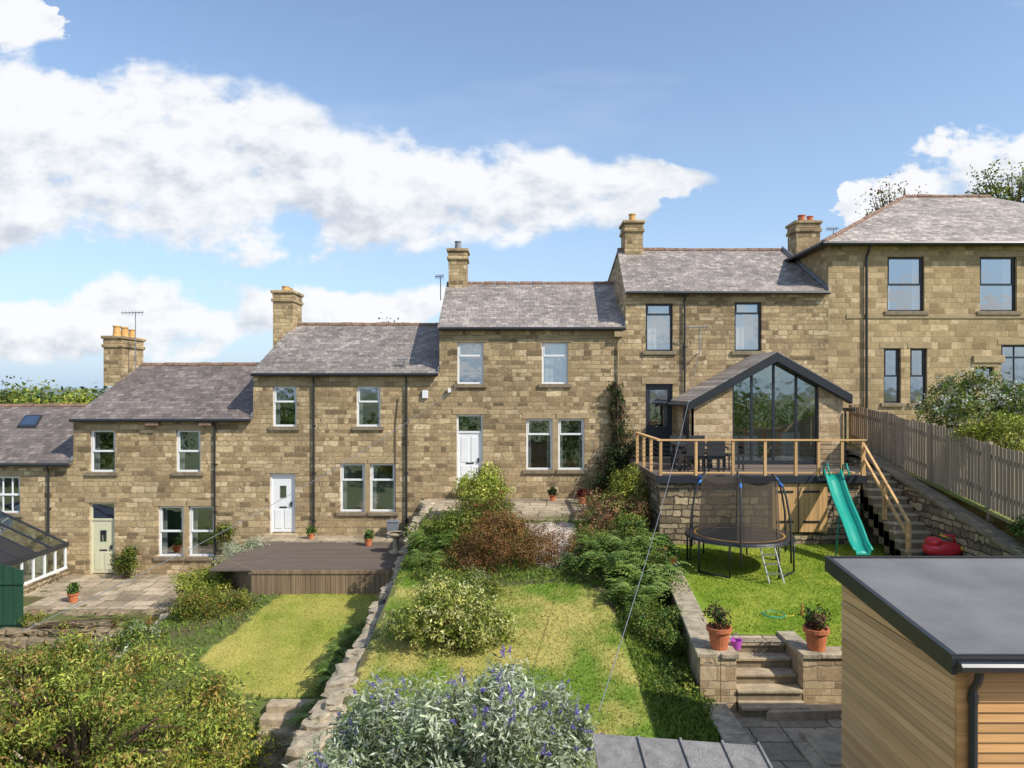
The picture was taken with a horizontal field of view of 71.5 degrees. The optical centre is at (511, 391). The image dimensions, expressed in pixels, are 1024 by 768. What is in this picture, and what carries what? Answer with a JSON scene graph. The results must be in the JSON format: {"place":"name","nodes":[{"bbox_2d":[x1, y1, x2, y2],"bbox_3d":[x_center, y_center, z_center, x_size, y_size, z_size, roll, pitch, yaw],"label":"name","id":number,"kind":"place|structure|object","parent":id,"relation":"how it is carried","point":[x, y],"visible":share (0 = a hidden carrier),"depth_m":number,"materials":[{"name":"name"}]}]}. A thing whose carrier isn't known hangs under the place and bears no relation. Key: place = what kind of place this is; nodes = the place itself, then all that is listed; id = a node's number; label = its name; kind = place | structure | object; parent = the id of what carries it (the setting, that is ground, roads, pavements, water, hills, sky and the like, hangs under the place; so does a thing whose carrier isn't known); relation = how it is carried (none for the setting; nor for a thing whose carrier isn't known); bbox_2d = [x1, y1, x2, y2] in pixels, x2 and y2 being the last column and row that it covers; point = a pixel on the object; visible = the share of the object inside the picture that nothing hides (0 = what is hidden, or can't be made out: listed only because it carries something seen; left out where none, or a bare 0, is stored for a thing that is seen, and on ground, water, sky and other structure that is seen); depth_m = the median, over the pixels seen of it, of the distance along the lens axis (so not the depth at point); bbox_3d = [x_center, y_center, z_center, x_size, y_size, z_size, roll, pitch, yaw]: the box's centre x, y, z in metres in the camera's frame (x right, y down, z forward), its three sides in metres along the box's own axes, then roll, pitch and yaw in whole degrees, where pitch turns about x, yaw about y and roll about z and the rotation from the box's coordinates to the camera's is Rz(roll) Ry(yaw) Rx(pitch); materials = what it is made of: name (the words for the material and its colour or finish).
{"place":"outdoors","nodes":[
{"label":"outdoors","id":0,"kind":"place"},
{"bbox_2d":[0,389,107,397],"bbox_3d":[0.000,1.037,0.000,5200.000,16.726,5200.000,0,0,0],"label":"hills","id":1,"kind":"structure","parent":0,"point":[56,392],"depth_m":1252.01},
{"bbox_2d":[964,158,1023,202],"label":"garden tree","id":2,"kind":"object","parent":1,"relation":"on","point":[1019,183],"visible":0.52,"depth_m":45.71,"materials":[{"name":"green plant"}]},
{"bbox_2d":[5,590,158,697],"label":"garden ground","id":3,"kind":"structure","parent":0,"point":[29,600],"depth_m":19.76,"materials":[{"name":"soil"}]},
{"bbox_2d":[0,564,23,628],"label":"green board fence","id":4,"kind":"object","parent":3,"relation":"on","point":[11,594],"visible":0.69,"depth_m":19.50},
{"bbox_2d":[0,608,169,671],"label":"rockery","id":5,"kind":"object","parent":3,"relation":"on","point":[20,638],"visible":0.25,"depth_m":19.31,"materials":[{"name":"stone"}]},
{"bbox_2d":[93,432,101,517],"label":"end walls","id":6,"kind":"structure","parent":3,"relation":"on","point":[97,510],"depth_m":25.47,"materials":[{"name":"stone"}]},
{"bbox_2d":[104,347,142,385],"bbox_3d":[-15.330,-0.939,28.100,0.700,1.478,1.600,0,0,0],"label":"chimney stack","id":7,"kind":"object","parent":6,"relation":"on","point":[119,363],"visible":0.71,"depth_m":27.30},
{"bbox_2d":[102,432,212,553],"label":"interior wall","id":8,"kind":"structure","parent":6,"relation":"attached to","point":[205,516],"depth_m":25.60,"materials":[{"name":"paint"}]},
{"bbox_2d":[69,365,255,419],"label":"slate roof","id":9,"kind":"structure","parent":6,"relation":"on","point":[182,392],"depth_m":25.47,"materials":[{"name":"stone"}]},
{"bbox_2d":[73,419,252,574],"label":"front wall","id":10,"kind":"structure","parent":6,"relation":"attached to","point":[145,461],"depth_m":24.00,"materials":[{"name":"stone"}]},
{"bbox_2d":[90,503,113,573],"bbox_3d":[-13.848,4.980,24.120,0.864,2.424,0.080,0,0,0],"label":"door","id":11,"kind":"structure","parent":10,"relation":"attached to","point":[100,562],"depth_m":24.11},
{"bbox_2d":[85,424,218,505],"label":"lintels","id":12,"kind":"object","parent":10,"relation":"attached to","point":[156,502],"visible":0.99,"depth_m":23.98,"materials":[{"name":"stone"}]},
{"bbox_2d":[91,430,213,555],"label":"window frames","id":13,"kind":"structure","parent":10,"relation":"attached to","point":[93,450],"depth_m":24.09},
{"bbox_2d":[24,575,202,609],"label":"patio","id":14,"kind":"structure","parent":3,"relation":"on","point":[145,592],"depth_m":21.77,"materials":[{"name":"stone"}]},
{"bbox_2d":[48,566,395,767],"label":"garden ground","id":15,"kind":"structure","parent":0,"point":[262,702],"depth_m":16.41,"materials":[{"name":"plant"}]},
{"bbox_2d":[0,624,260,767],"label":"bush","id":16,"kind":"object","parent":15,"relation":"on","point":[59,733],"visible":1,"depth_m":8.46,"materials":[{"name":"green plant"}]},
{"bbox_2d":[93,613,176,656],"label":"garden shrub","id":17,"kind":"object","parent":15,"relation":"on","point":[132,629],"visible":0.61,"depth_m":16.64,"materials":[{"name":"green plant"}]},
{"bbox_2d":[168,560,237,601],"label":"garden shrub","id":18,"kind":"object","parent":15,"relation":"on","point":[195,580],"visible":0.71,"depth_m":19.76,"materials":[{"name":"green plant"}]},
{"bbox_2d":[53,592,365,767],"bbox_3d":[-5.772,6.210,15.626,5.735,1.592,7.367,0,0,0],"label":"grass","id":19,"kind":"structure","parent":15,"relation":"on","point":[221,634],"depth_m":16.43,"materials":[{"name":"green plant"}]},
{"bbox_2d":[162,583,258,622],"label":"garden shrub","id":20,"kind":"object","parent":15,"relation":"on","point":[191,602],"visible":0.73,"depth_m":17.94,"materials":[{"name":"green plant"}]},
{"bbox_2d":[133,678,291,767],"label":"shrub","id":21,"kind":"object","parent":15,"relation":"on","point":[256,751],"visible":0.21,"depth_m":12.80,"materials":[{"name":"green plant"}]},
{"bbox_2d":[240,699,315,767],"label":"stone steps","id":22,"kind":"structure","parent":15,"relation":"on","point":[277,712],"depth_m":13.46,"materials":[{"name":"stone"}]},
{"bbox_2d":[209,542,404,593],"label":"wooden deck","id":23,"kind":"structure","parent":15,"relation":"on","point":[317,567],"depth_m":19.83,"materials":[{"name":"brown wood"}]},
{"bbox_2d":[246,535,407,545],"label":"patio","id":24,"kind":"structure","parent":15,"relation":"on","point":[338,538],"depth_m":23.45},
{"bbox_2d":[360,555,402,635],"bbox_3d":[-2.725,5.762,13.975,0.450,4.077,19.952,0,0,0],"label":"masonry","id":25,"kind":"object","parent":15,"relation":"on","point":[381,602],"depth_m":15.45,"materials":[{"name":"stone"}]},
{"bbox_2d":[284,499,437,767],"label":"coping stones","id":26,"kind":"object","parent":25,"relation":"on","point":[322,711],"visible":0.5,"depth_m":11.28,"materials":[{"name":"stone"}]},
{"bbox_2d":[0,0,1023,388],"label":"sky","id":27,"kind":"structure","parent":0,"point":[181,164],"materials":[{"name":"blue"}]},
{"bbox_2d":[316,507,719,767],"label":"garden ground","id":28,"kind":"structure","parent":0,"point":[618,727],"depth_m":12.60,"materials":[{"name":"plant"}]},
{"bbox_2d":[282,645,602,767],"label":"buddleia bush","id":29,"kind":"object","parent":28,"relation":"on","point":[496,728],"visible":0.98,"depth_m":7.28,"materials":[{"name":"green plant"}]},
{"bbox_2d":[400,504,501,553],"bbox_3d":[-1.452,3.792,18.324,2.381,1.782,2.168,0,0,-32],"label":"green shrub","id":30,"kind":"object","parent":28,"relation":"on","point":[444,522],"visible":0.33,"depth_m":18.00,"materials":[{"name":"green plant"}]},
{"bbox_2d":[382,566,521,660],"bbox_3d":[-1.133,4.133,12.892,2.300,1.804,2.188,0,0,35],"label":"cream flowering shrub","id":31,"kind":"object","parent":28,"relation":"on","point":[438,602],"visible":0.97,"depth_m":12.57,"materials":[{"name":"green plant"}]},
{"bbox_2d":[451,461,516,522],"bbox_3d":[-0.806,2.995,20.311,1.968,2.030,1.643,0,0,0],"label":"euonymus shrub","id":32,"kind":"object","parent":28,"relation":"on","point":[485,483],"visible":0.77,"depth_m":20.10,"materials":[{"name":"green plant"}]},
{"bbox_2d":[447,490,521,537],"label":"heather shrub","id":33,"kind":"object","parent":28,"relation":"on","point":[476,505],"visible":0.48,"depth_m":18.94,"materials":[{"name":"green plant"}]},
{"bbox_2d":[435,503,577,573],"bbox_3d":[-0.097,3.713,16.929,3.340,2.016,2.353,0,0,0],"label":"heather shrub","id":34,"kind":"object","parent":28,"relation":"on","point":[495,531],"visible":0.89,"depth_m":16.62,"materials":[{"name":"brown plant"}]},
{"bbox_2d":[394,518,652,587],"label":"grass","id":35,"kind":"structure","parent":28,"relation":"on","point":[546,573],"depth_m":16.25,"materials":[{"name":"green plant"}]},
{"bbox_2d":[429,498,621,516],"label":"patio","id":36,"kind":"structure","parent":28,"relation":"on","point":[545,507],"depth_m":22.31,"materials":[{"name":"stone"}]},
{"bbox_2d":[571,485,654,534],"bbox_3d":[2.791,3.396,19.589,2.283,1.576,1.438,0,0,0],"label":"pink shrub","id":37,"kind":"object","parent":28,"relation":"on","point":[637,507],"visible":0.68,"depth_m":19.52,"materials":[{"name":"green plant"}]},
{"bbox_2d":[572,540,656,578],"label":"fern plant","id":38,"kind":"object","parent":28,"relation":"on","point":[605,564],"visible":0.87,"depth_m":15.59,"materials":[{"name":"green plant"}]},
{"bbox_2d":[603,462,649,517],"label":"garden shrub","id":39,"kind":"object","parent":28,"relation":"on","point":[628,485],"visible":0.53,"depth_m":20.40,"materials":[{"name":"green plant"}]},
{"bbox_2d":[598,573,673,610],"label":"fern plant","id":40,"kind":"object","parent":28,"relation":"on","point":[621,584],"visible":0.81,"depth_m":14.44,"materials":[{"name":"green plant"}]},
{"bbox_2d":[600,555,699,595],"bbox_3d":[2.919,4.001,15.374,1.972,0.792,1.927,0,0,-20],"label":"fern plant","id":41,"kind":"object","parent":28,"relation":"on","point":[671,569],"visible":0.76,"depth_m":15.04,"materials":[{"name":"green plant"}]},
{"bbox_2d":[619,593,688,656],"bbox_3d":[2.766,4.658,13.673,1.414,1.401,2.158,0,0,0],"label":"shrub","id":42,"kind":"object","parent":28,"relation":"on","point":[668,633],"visible":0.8,"depth_m":13.28,"materials":[{"name":"green plant"}]},
{"bbox_2d":[604,574,720,742],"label":"grass","id":43,"kind":"structure","parent":28,"relation":"on","point":[680,717],"depth_m":11.48,"materials":[{"name":"green plant"}]},
{"bbox_2d":[645,657,715,712],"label":"shrub","id":44,"kind":"object","parent":28,"relation":"on","point":[670,676],"visible":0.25,"depth_m":11.57,"materials":[{"name":"green plant"}]},
{"bbox_2d":[667,584,719,701],"bbox_3d":[3.575,5.152,15.271,0.429,2.096,7.399,0,0,5],"label":"masonry","id":45,"kind":"object","parent":28,"relation":"on","point":[706,673],"visible":0.12,"depth_m":11.60,"materials":[{"name":"stone"}]},
{"bbox_2d":[592,733,772,767],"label":"garden shed","id":46,"kind":"structure","parent":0,"point":[618,751],"depth_m":5.93,"materials":[{"name":"metal"}]},
{"bbox_2d":[675,543,888,645],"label":"lawn","id":47,"kind":"structure","parent":0,"point":[702,603],"depth_m":15.26,"materials":[{"name":"plant"}]},
{"bbox_2d":[684,470,795,582],"bbox_3d":[5.391,3.083,16.900,2.518,2.203,2.518,0,0,32],"label":"trampoline","id":48,"kind":"object","parent":47,"relation":"on","point":[741,511],"visible":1,"depth_m":16.13,"materials":[{"name":"fabric"}]},
{"bbox_2d":[626,432,866,544],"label":"raised deck","id":49,"kind":"structure","parent":47,"relation":"on","point":[814,514],"depth_m":19.00,"materials":[{"name":"stone"}]},
{"bbox_2d":[668,351,855,464],"bbox_3d":[7.825,1.595,22.750,5.150,5.610,2.500,0,0,0],"label":"garden room extension","id":50,"kind":"object","parent":49,"relation":"on","point":[709,412],"visible":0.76,"depth_m":21.70,"materials":[{"name":"stone"}]},
{"bbox_2d":[778,483,826,531],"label":"store doors","id":51,"kind":"structure","parent":49,"relation":"in","point":[812,506],"depth_m":18.93,"materials":[{"name":"brown wood"}]},
{"bbox_2d":[823,463,873,555],"bbox_3d":[8.402,3.018,17.825,0.638,2.272,2.122,0,0,5],"label":"slide","id":52,"kind":"object","parent":47,"relation":"on","point":[855,532],"visible":0.94,"depth_m":17.79,"materials":[{"name":"plastic"}]},
{"bbox_2d":[860,473,931,555],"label":"stone steps","id":53,"kind":"structure","parent":47,"relation":"on","point":[889,532],"depth_m":18.17,"materials":[{"name":"stone"}]},
{"bbox_2d":[864,444,910,555],"bbox_3d":[9.430,2.722,18.000,0.096,2.784,2.021,0,0,-4],"label":"stair handrail","id":54,"kind":"object","parent":53,"relation":"on","point":[883,488],"visible":0.93,"depth_m":17.87,"materials":[{"name":"brown wood"}]},
{"bbox_2d":[731,708,841,767],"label":"paving","id":55,"kind":"structure","parent":0,"point":[776,739],"depth_m":10.77,"materials":[{"name":"stone"}]},
{"bbox_2d":[729,642,809,716],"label":"stone steps","id":56,"kind":"structure","parent":55,"relation":"on","point":[766,675],"depth_m":11.81,"materials":[{"name":"stone"}]},
{"bbox_2d":[720,644,841,709],"bbox_3d":[7.005,4.980,12.150,7.190,1.240,1.100,0,0,0],"label":"masonry","id":57,"kind":"object","parent":55,"relation":"on","point":[818,681],"visible":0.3,"depth_m":11.60,"materials":[{"name":"stone"}]},
{"bbox_2d":[668,560,720,657],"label":"coping stones","id":58,"kind":"object","parent":57,"relation":"on","point":[692,616],"visible":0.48,"depth_m":13.22,"materials":[{"name":"stone"}]},
{"bbox_2d":[702,599,732,650],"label":"potted plant","id":59,"kind":"object","parent":58,"relation":"on","point":[719,629],"visible":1,"depth_m":11.76,"materials":[{"name":"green plant"}]},
{"bbox_2d":[720,631,841,658],"bbox_3d":[7.005,4.320,12.130,7.190,0.080,1.140,0,0,0],"label":"coping","id":60,"kind":"object","parent":57,"relation":"on","point":[795,642],"visible":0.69,"depth_m":11.75,"materials":[{"name":"stone"}]},
{"bbox_2d":[802,603,833,651],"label":"potted plant","id":61,"kind":"object","parent":60,"relation":"on","point":[816,630],"visible":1,"depth_m":11.70,"materials":[{"name":"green plant"}]},
{"bbox_2d":[766,704,841,767],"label":"paving","id":62,"kind":"structure","parent":55,"relation":"on","point":[819,748],"depth_m":10.59,"materials":[{"name":"stone"}]},
{"bbox_2d":[825,556,1023,767],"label":"timber garden office","id":63,"kind":"structure","parent":55,"relation":"on","point":[932,657],"depth_m":8.09,"materials":[{"name":"wood"}]},
{"bbox_2d":[847,452,1023,555],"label":"masonry","id":64,"kind":"object","parent":55,"relation":"on","point":[936,519],"visible":0.16,"depth_m":16.90,"materials":[{"name":"stone"}]},
{"bbox_2d":[847,445,1023,555],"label":"coping stones","id":65,"kind":"object","parent":64,"relation":"on","point":[996,535],"visible":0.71,"depth_m":17.05,"materials":[{"name":"stone"}]},
{"bbox_2d":[843,436,1023,525],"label":"garden ground","id":66,"kind":"structure","parent":0,"point":[985,509],"depth_m":17.15,"materials":[{"name":"plant"}]},
{"bbox_2d":[849,405,1023,521],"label":"wooden fence","id":67,"kind":"object","parent":66,"relation":"on","point":[989,475],"visible":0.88,"depth_m":17.75,"materials":[{"name":"brown wood"}]},
{"bbox_2d":[912,365,1023,443],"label":"white flowering shrub","id":68,"kind":"object","parent":66,"relation":"on","point":[962,403],"visible":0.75,"depth_m":19.44,"materials":[{"name":"green plant"}]},
{"bbox_2d":[948,409,1023,452],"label":"variegated shrub","id":69,"kind":"object","parent":66,"relation":"on","point":[981,430],"visible":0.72,"depth_m":17.00,"materials":[{"name":"green plant"}]},
{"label":"garden ground","id":70,"kind":"structure","parent":0,"visible":0},
{"bbox_2d":[0,511,69,594],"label":"conservatory","id":71,"kind":"object","parent":70,"relation":"on","point":[12,553],"visible":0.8,"depth_m":22.39,"materials":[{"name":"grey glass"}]},
{"label":"ground","id":72,"kind":"structure","parent":0,"visible":0},
{"bbox_2d":[0,376,104,403],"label":"distant trees","id":73,"kind":"object","parent":72,"relation":"on","point":[63,401],"visible":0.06,"depth_m":45.03,"materials":[{"name":"green plant"}]},
{"bbox_2d":[439,330,625,497],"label":"front wall","id":74,"kind":"structure","parent":72,"relation":"on","point":[509,395],"depth_m":24.00,"materials":[{"name":"stone"}]},
{"bbox_2d":[457,415,482,486],"bbox_3d":[-1.428,2.028,24.120,0.888,2.472,0.080,0,0,0],"label":"door","id":75,"kind":"structure","parent":74,"relation":"attached to","point":[469,446],"depth_m":24.09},
{"bbox_2d":[457,342,583,469],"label":"window frames","id":76,"kind":"structure","parent":74,"relation":"attached to","point":[543,382],"depth_m":24.09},
{"bbox_2d":[452,336,588,418],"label":"lintels","id":77,"kind":"object","parent":74,"relation":"attached to","point":[525,415],"visible":1,"depth_m":23.98,"materials":[{"name":"stone"}]},
{"bbox_2d":[582,381,640,500],"bbox_3d":[3.264,1.688,23.549,2.081,4.155,1.117,0,0,0],"label":"climbing ivy","id":78,"kind":"object","parent":74,"relation":"attached to","point":[626,450],"visible":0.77,"depth_m":23.62,"materials":[{"name":"green plant"}]},
{"bbox_2d":[609,256,625,320],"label":"end walls","id":79,"kind":"structure","parent":72,"relation":"on","point":[616,278],"depth_m":26.02,"materials":[{"name":"stone"}]},
{"bbox_2d":[647,305,757,349],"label":"curtains","id":80,"kind":"object","parent":79,"relation":"attached to","point":[658,332],"visible":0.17,"depth_m":24.33,"materials":[{"name":"fabric"}]},
{"bbox_2d":[608,250,828,293],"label":"slate roof","id":81,"kind":"structure","parent":79,"relation":"on","point":[688,270],"depth_m":25.59,"materials":[{"name":"stone"}]},
{"bbox_2d":[626,294,827,469],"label":"front wall","id":82,"kind":"structure","parent":72,"relation":"on","point":[794,327],"depth_m":24.00,"materials":[{"name":"stone"}]},
{"bbox_2d":[646,384,671,455],"bbox_3d":[4.968,0.984,24.120,0.912,2.448,0.080,0,0,0],"label":"door","id":83,"kind":"structure","parent":82,"relation":"attached to","point":[662,432],"depth_m":24.11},
{"bbox_2d":[799,247,827,284],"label":"side walls","id":84,"kind":"structure","parent":72,"relation":"on","point":[816,263],"depth_m":24.70,"materials":[{"name":"stone"}]},
{"bbox_2d":[784,241,1023,407],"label":"eaves and gutters","id":85,"kind":"object","parent":84,"relation":"on","point":[812,249],"visible":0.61,"depth_m":23.88,"materials":[{"name":"plastic"}]},
{"bbox_2d":[820,197,1023,241],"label":"hipped slate roof","id":86,"kind":"structure","parent":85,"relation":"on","point":[951,219],"depth_m":25.77,"materials":[{"name":"stone"}]},
{"bbox_2d":[828,246,1023,543],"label":"front wall","id":87,"kind":"structure","parent":84,"relation":"attached to","point":[951,279],"depth_m":24.00,"materials":[{"name":"stone"}]},
{"bbox_2d":[846,314,1023,362],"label":"string course","id":88,"kind":"object","parent":87,"relation":"attached to","point":[988,358],"visible":1,"depth_m":23.97,"materials":[{"name":"stone"}]},
{"bbox_2d":[880,251,1023,366],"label":"lintels","id":89,"kind":"object","parent":87,"relation":"attached to","point":[978,254],"visible":0.99,"depth_m":23.98,"materials":[{"name":"stone"}]},
{"bbox_2d":[884,257,1023,402],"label":"window frames","id":90,"kind":"structure","parent":87,"relation":"attached to","point":[897,375],"depth_m":24.09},
{"bbox_2d":[884,259,1017,400],"bbox_3d":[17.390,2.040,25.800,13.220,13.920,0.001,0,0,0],"label":"window panes","id":91,"kind":"structure","parent":84,"relation":"attached to","point":[901,273],"depth_m":25.80,"materials":[{"name":"glass"}]},
{"bbox_2d":[888,259,1023,400],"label":"curtains","id":92,"kind":"object","parent":84,"relation":"attached to","point":[915,280],"visible":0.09,"depth_m":24.33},
{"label":"end walls","id":93,"kind":"object","parent":72,"relation":"on","visible":0},
{"bbox_2d":[0,463,72,578],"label":"front wall","id":94,"kind":"structure","parent":93,"relation":"attached to","point":[33,495],"depth_m":24.00,"materials":[{"name":"stone"}]},
{"bbox_2d":[0,407,102,464],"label":"slate roof","id":95,"kind":"structure","parent":93,"relation":"on","point":[48,438],"depth_m":25.60,"materials":[{"name":"stone"}]},
{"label":"end walls","id":96,"kind":"object","parent":72,"relation":"on","visible":0},
{"bbox_2d":[273,302,301,346],"bbox_3d":[-8.834,-2.571,28.000,0.756,1.742,1.200,0,0,0],"label":"chimney stack","id":97,"kind":"object","parent":96,"relation":"on","point":[287,316],"visible":0.71,"depth_m":27.40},
{"bbox_2d":[280,388,391,508],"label":"interior wall","id":98,"kind":"structure","parent":96,"relation":"attached to","point":[354,488],"depth_m":25.60,"materials":[{"name":"paint"}]},
{"bbox_2d":[250,325,438,374],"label":"slate roof","id":99,"kind":"structure","parent":96,"relation":"on","point":[339,349],"depth_m":25.62,"materials":[{"name":"stone"}]},
{"bbox_2d":[253,375,438,536],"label":"front wall","id":100,"kind":"structure","parent":96,"relation":"attached to","point":[336,436],"depth_m":24.00,"materials":[{"name":"stone"}]},
{"bbox_2d":[270,474,294,532],"bbox_3d":[-7.752,3.792,24.120,0.864,2.016,0.080,0,0,0],"label":"door","id":101,"kind":"structure","parent":100,"relation":"attached to","point":[282,519],"depth_m":24.11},
{"bbox_2d":[265,380,399,472],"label":"lintels","id":102,"kind":"object","parent":100,"relation":"attached to","point":[338,460],"visible":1,"depth_m":23.98,"materials":[{"name":"stone"}]},
{"bbox_2d":[273,386,394,510],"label":"window frames","id":103,"kind":"structure","parent":100,"relation":"attached to","point":[342,465],"depth_m":24.09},
{"bbox_2d":[250,373,437,535],"bbox_3d":[-5.607,2.146,23.872,6.258,5.509,0.255,0,0,0],"label":"gutter and downpipes","id":104,"kind":"object","parent":100,"relation":"attached to","point":[344,374],"visible":0.97,"depth_m":23.90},
{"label":"end walls","id":105,"kind":"object","parent":72,"relation":"on","visible":0},
{"bbox_2d":[459,358,577,467],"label":"interior wall","id":106,"kind":"structure","parent":105,"relation":"attached to","point":[470,369],"depth_m":25.60,"materials":[{"name":"paint"}]},
{"bbox_2d":[459,344,581,467],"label":"curtains","id":107,"kind":"object","parent":105,"relation":"attached to","point":[554,369],"visible":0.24,"depth_m":24.33,"materials":[{"name":"fabric"}]},
{"bbox_2d":[437,284,625,328],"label":"slate roof","id":108,"kind":"structure","parent":105,"relation":"on","point":[534,305],"depth_m":25.66,"materials":[{"name":"stone"}]},
{"bbox_3d":[3.270,5.810,8.275,0.300,1.380,6.550,0,0,0],"label":"masonry","id":109,"kind":"object","parent":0,"visible":0},
{"bbox_2d":[704,702,753,744],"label":"coping stones","id":110,"kind":"object","parent":109,"relation":"on","point":[729,726],"visible":0.58,"depth_m":10.74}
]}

